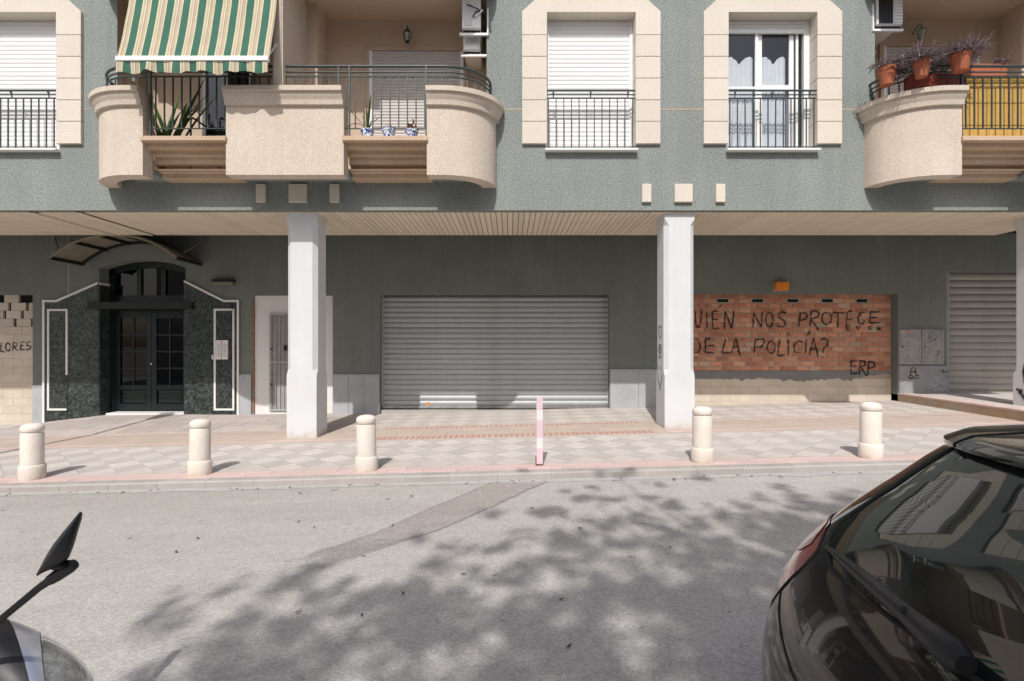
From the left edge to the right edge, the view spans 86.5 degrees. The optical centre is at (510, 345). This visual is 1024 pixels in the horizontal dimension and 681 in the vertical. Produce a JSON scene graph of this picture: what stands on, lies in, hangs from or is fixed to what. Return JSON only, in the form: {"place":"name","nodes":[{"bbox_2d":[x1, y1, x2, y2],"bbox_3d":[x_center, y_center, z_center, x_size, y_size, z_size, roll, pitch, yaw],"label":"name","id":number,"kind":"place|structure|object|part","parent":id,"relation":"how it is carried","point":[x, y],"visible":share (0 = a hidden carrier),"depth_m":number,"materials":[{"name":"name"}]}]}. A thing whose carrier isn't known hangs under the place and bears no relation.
{"place":"outdoors","nodes":[
{"label":"outdoors","id":0,"kind":"place"},
{"bbox_2d":[0,470,900,680],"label":"road","id":1,"kind":"structure","parent":0,"point":[254,583],"depth_m":3.56,"materials":[{"name":"grey asphalt"}]},
{"bbox_2d":[0,511,93,680],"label":"scooter","id":2,"kind":"object","parent":1,"relation":"on","point":[26,654],"visible":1,"depth_m":1.36,"materials":[{"name":"black plastic"}]},
{"bbox_2d":[9,472,860,646],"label":"fallen leaves","id":3,"kind":"object","parent":1,"relation":"on","point":[569,645],"visible":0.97,"depth_m":4.39,"materials":[{"name":"brown plant"}]},
{"bbox_2d":[761,424,1023,680],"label":"parked car","id":4,"kind":"object","parent":1,"relation":"on","point":[914,571],"visible":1,"depth_m":1.24,"materials":[{"name":"black metal"}]},
{"bbox_3d":[1.026,0.431,0.950,0.432,0.300,1.233,0,0,0],"label":"rear window","id":5,"kind":"part","parent":4,"relation":"part of","materials":[{"name":"black glass"}]},
{"bbox_2d":[0,400,1023,492],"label":"pavement","id":6,"kind":"structure","parent":0,"point":[114,452],"depth_m":7.56,"materials":[{"name":"beige tile"}]},
{"bbox_2d":[17,423,46,480],"bbox_3d":[-5.559,1.258,6.330,0.258,0.704,0.258,0,0,0],"label":"bollard","id":7,"kind":"object","parent":6,"relation":"on","point":[32,465],"visible":0.98,"depth_m":6.25,"materials":[{"name":"beige stone"}]},
{"bbox_2d":[187,419,211,476],"bbox_3d":[-3.611,1.208,6.335,0.258,0.704,0.258,-1,-1,34],"label":"bollard","id":8,"kind":"object","parent":6,"relation":"on","point":[199,463],"visible":0.98,"depth_m":6.24,"materials":[{"name":"beige stone"}]},
{"bbox_2d":[355,414,377,472],"bbox_3d":[-1.671,1.159,6.328,0.258,0.704,0.258,-1,0,20],"label":"bollard","id":9,"kind":"object","parent":6,"relation":"on","point":[366,458],"visible":0.94,"depth_m":6.23,"materials":[{"name":"beige concrete"}]},
{"bbox_2d":[536,397,542,465],"bbox_3d":[0.343,1.029,6.359,0.087,0.840,0.069,0,0,0],"label":"striped post","id":10,"kind":"object","parent":6,"relation":"on","point":[539,431],"visible":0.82,"depth_m":6.33,"materials":[{"name":"pink paint"}]},
{"bbox_2d":[691,406,713,463],"bbox_3d":[2.238,1.059,6.330,0.258,0.704,0.258,0,0,28],"label":"bollard","id":11,"kind":"object","parent":6,"relation":"on","point":[702,450],"visible":0.95,"depth_m":6.23,"materials":[{"name":"beige concrete"}]},
{"bbox_2d":[858,402,883,459],"bbox_3d":[4.197,1.009,6.329,0.258,0.704,0.258,0,0,-11],"label":"bollard","id":12,"kind":"object","parent":6,"relation":"on","point":[870,445],"visible":0.94,"depth_m":6.24,"materials":[{"name":"beige concrete"}]},
{"bbox_2d":[891,392,1023,421],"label":"raised step","id":13,"kind":"object","parent":6,"relation":"on","point":[997,404],"visible":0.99,"depth_m":9.87,"materials":[{"name":"stone"}]},
{"label":"ground","id":14,"kind":"structure","parent":0,"visible":0},
{"bbox_2d":[0,0,1023,437],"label":"apartment building","id":15,"kind":"structure","parent":14,"relation":"on","point":[610,204],"depth_m":8.96,"materials":[{"name":"grey paint"}]},
{"bbox_2d":[0,21,59,149],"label":"window","id":16,"kind":"structure","parent":15,"relation":"in","point":[28,56],"depth_m":8.68,"materials":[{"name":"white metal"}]},
{"bbox_2d":[49,235,206,265],"bbox_3d":[-7.740,-1.915,10.695,3.124,0.583,0.848,0,0,0],"label":"entrance canopy","id":17,"kind":"object","parent":15,"relation":"attached to","point":[82,251],"visible":0.97,"depth_m":10.66,"materials":[{"name":"black metal"}]},
{"bbox_2d":[131,77,136,82],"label":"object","id":18,"kind":"structure","parent":15,"relation":"in","point":[133,79],"depth_m":8.81,"materials":[{"name":"metal"}]},
{"bbox_2d":[109,262,185,411],"bbox_3d":[-7.511,-0.183,11.403,1.768,3.137,0.103,0,0,0],"label":"entrance door","id":19,"kind":"structure","parent":15,"relation":"in","point":[147,345],"depth_m":11.40,"materials":[{"name":"black paint"}]},
{"bbox_2d":[153,79,211,168],"bbox_3d":[-5.189,-3.344,8.465,1.210,1.368,0.848,0,0,0],"label":"balcony plant","id":20,"kind":"object","parent":15,"relation":"on","point":[168,132],"visible":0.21,"depth_m":8.41,"materials":[{"name":"green plant"}]},
{"bbox_2d":[115,0,276,74],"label":"awning","id":21,"kind":"object","parent":15,"relation":"attached to","point":[218,37],"visible":0.99,"depth_m":7.59,"materials":[{"name":"fabric"}]},
{"bbox_2d":[190,114,225,168],"bbox_3d":[-4.593,-3.171,8.455,0.468,1.064,0.538,0,0,0],"label":"garden chair","id":22,"kind":"object","parent":15,"relation":"on","point":[219,132],"visible":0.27,"depth_m":8.64,"materials":[{"name":"black metal"}]},
{"bbox_2d":[212,340,227,358],"bbox_3d":[-5.906,0.091,11.070,0.331,0.392,0.028,0,0,0],"label":"intercom panel","id":23,"kind":"object","parent":15,"relation":"attached to","point":[221,349],"visible":1,"depth_m":11.06,"materials":[{"name":"white paint"}]},
{"bbox_2d":[211,279,234,284],"bbox_3d":[-5.823,-1.281,11.050,0.431,0.118,0.119,0,0,0],"label":"bulkhead lamp","id":24,"kind":"object","parent":15,"relation":"attached to","point":[223,281],"visible":1,"depth_m":11.01,"materials":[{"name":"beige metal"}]},
{"bbox_2d":[203,70,253,135],"bbox_3d":[-4.742,-3.695,9.152,0.829,2.110,0.065,0,0,0],"label":"balcony door","id":25,"kind":"structure","parent":15,"relation":"in","point":[212,80],"depth_m":9.18,"materials":[{"name":"grey glass"}]},
{"bbox_2d":[269,313,287,410],"bbox_3d":[-4.509,0.340,11.104,0.810,1.987,0.068,0,0,0],"label":"grated door","id":26,"kind":"structure","parent":15,"relation":"in","point":[278,322],"depth_m":11.13,"materials":[{"name":"metal"}]},
{"bbox_2d":[346,95,379,135],"bbox_3d":[-2.157,-3.334,7.954,0.604,0.694,0.195,0,0,-23],"label":"flower pot","id":27,"kind":"object","parent":15,"relation":"on","point":[367,131],"visible":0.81,"depth_m":7.95,"materials":[{"name":"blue ceramic"}]},
{"bbox_2d":[382,125,395,135],"bbox_3d":[-1.779,-3.127,7.980,0.198,0.244,0.198,0,0,-26],"label":"flower pot","id":28,"kind":"object","parent":15,"relation":"on","point":[388,131],"visible":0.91,"depth_m":7.91,"materials":[{"name":"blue ceramic"}]},
{"bbox_2d":[403,25,411,43],"bbox_3d":[-1.705,-5.156,9.081,0.148,0.309,0.251,0,0,0],"label":"wall lantern","id":29,"kind":"object","parent":15,"relation":"attached to","point":[407,33],"depth_m":8.99,"materials":[{"name":"black metal"}]},
{"bbox_2d":[405,119,418,135],"bbox_3d":[-1.446,-3.152,7.980,0.196,0.294,0.196,0,0,19],"label":"flower pot","id":30,"kind":"object","parent":15,"relation":"on","point":[410,130],"visible":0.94,"depth_m":7.91,"materials":[{"name":"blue ceramic"}]},
{"bbox_2d":[365,46,467,135],"bbox_3d":[-1.580,-3.836,9.175,1.726,2.393,0.050,0,0,0],"label":"balcony door","id":31,"kind":"structure","parent":15,"relation":"in","point":[374,55],"depth_m":9.17,"materials":[{"name":"beige paint"}]},
{"bbox_2d":[461,36,486,70],"bbox_3d":[-0.565,-4.768,8.970,0.430,0.460,0.740,0,0,0],"label":"air conditioner","id":32,"kind":"object","parent":15,"relation":"attached to","point":[472,55],"visible":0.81,"depth_m":8.63,"materials":[{"name":"white metal"}]},
{"bbox_2d":[460,0,488,52],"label":"air conditioner","id":33,"kind":"object","parent":15,"relation":"attached to","point":[472,19],"visible":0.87,"depth_m":8.44,"materials":[{"name":"white metal"}]},
{"bbox_2d":[547,20,632,145],"bbox_3d":[1.263,-4.114,8.695,1.376,2.127,0.070,0,0,0],"label":"window","id":34,"kind":"structure","parent":15,"relation":"in","point":[582,55],"depth_m":8.68,"materials":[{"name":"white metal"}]},
{"bbox_2d":[726,21,809,148],"bbox_3d":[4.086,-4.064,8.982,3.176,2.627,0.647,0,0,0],"label":"window","id":35,"kind":"structure","parent":15,"relation":"in","point":[763,55],"depth_m":8.82,"materials":[{"name":"white metal"}]},
{"bbox_2d":[773,281,788,291],"bbox_3d":[5.519,-1.199,11.059,0.320,0.216,0.099,0,0,0],"label":"amber wall lamp","id":36,"kind":"object","parent":15,"relation":"attached to","point":[780,286],"visible":1,"depth_m":11.03,"materials":[{"name":"plastic"}]},
{"bbox_2d":[865,54,899,87],"bbox_3d":[5.542,-4.019,8.000,0.445,0.414,0.511,0,0,-40],"label":"terracotta pot","id":37,"kind":"object","parent":15,"relation":"hanging from","point":[886,71],"visible":0.94,"depth_m":7.92,"materials":[{"name":"orange ceramic"}]},
{"bbox_2d":[872,0,903,52],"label":"air conditioner","id":38,"kind":"object","parent":15,"relation":"attached to","point":[888,17],"visible":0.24,"depth_m":8.46,"materials":[{"name":"white metal"}]},
{"bbox_2d":[912,23,926,40],"bbox_3d":[6.808,-5.188,9.071,0.148,0.310,0.270,0,0,0],"label":"wall lantern","id":39,"kind":"object","parent":15,"relation":"attached to","point":[921,31],"depth_m":8.98,"materials":[{"name":"metal"}]},
{"bbox_2d":[878,53,963,90],"bbox_3d":[6.101,-4.032,8.030,1.313,0.517,0.791,0,0,0],"label":"planter trough","id":40,"kind":"object","parent":15,"relation":"on","point":[912,82],"visible":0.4,"depth_m":7.93,"materials":[{"name":"red plastic"}]},
{"bbox_2d":[897,329,949,392],"bbox_3d":[8.415,0.326,11.074,1.018,1.331,0.072,0,0,0],"label":"utility cabinet","id":41,"kind":"object","parent":15,"relation":"attached to","point":[920,346],"visible":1,"depth_m":11.06,"materials":[{"name":"grey metal"}]},
{"bbox_3d":[8.152,0.033,11.079,0.438,0.705,0.021,0,0,0],"label":"cabinet door","id":42,"kind":"part","parent":41,"relation":"part of","materials":[{"name":"grey metal"}]},
{"bbox_3d":[8.611,0.033,11.079,0.444,0.705,0.021,0,0,0],"label":"cabinet door","id":43,"kind":"part","parent":41,"relation":"part of","materials":[{"name":"grey metal"}]},
{"bbox_2d":[889,37,959,79],"bbox_3d":[5.822,-4.028,7.725,0.830,0.445,0.720,0,0,0],"label":"terracotta pot","id":44,"kind":"object","parent":15,"relation":"hanging from","point":[920,60],"visible":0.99,"depth_m":7.64,"materials":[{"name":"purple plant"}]},
{"bbox_2d":[878,42,983,97],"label":"plants","id":45,"kind":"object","parent":15,"relation":"in","point":[885,49],"depth_m":9.16,"materials":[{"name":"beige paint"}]},
{"bbox_2d":[934,30,1000,74],"bbox_3d":[6.403,-4.110,7.670,0.828,0.486,0.743,0,0,0],"label":"terracotta pot","id":46,"kind":"object","parent":15,"relation":"on","point":[962,57],"visible":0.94,"depth_m":7.59,"materials":[{"name":"orange ceramic"}]},
{"bbox_2d":[964,54,1012,77],"bbox_3d":[7.219,-4.175,8.172,0.656,0.372,0.307,0,0,0],"label":"planter trough","id":47,"kind":"object","parent":15,"relation":"on","point":[1000,59],"visible":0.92,"depth_m":8.12,"materials":[{"name":"ceramic"}]},
{"bbox_2d":[963,77,1023,135],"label":"reed screen","id":48,"kind":"object","parent":15,"relation":"attached to","point":[987,111],"visible":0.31,"depth_m":8.03,"materials":[{"name":"yellow wicker"}]}
]}

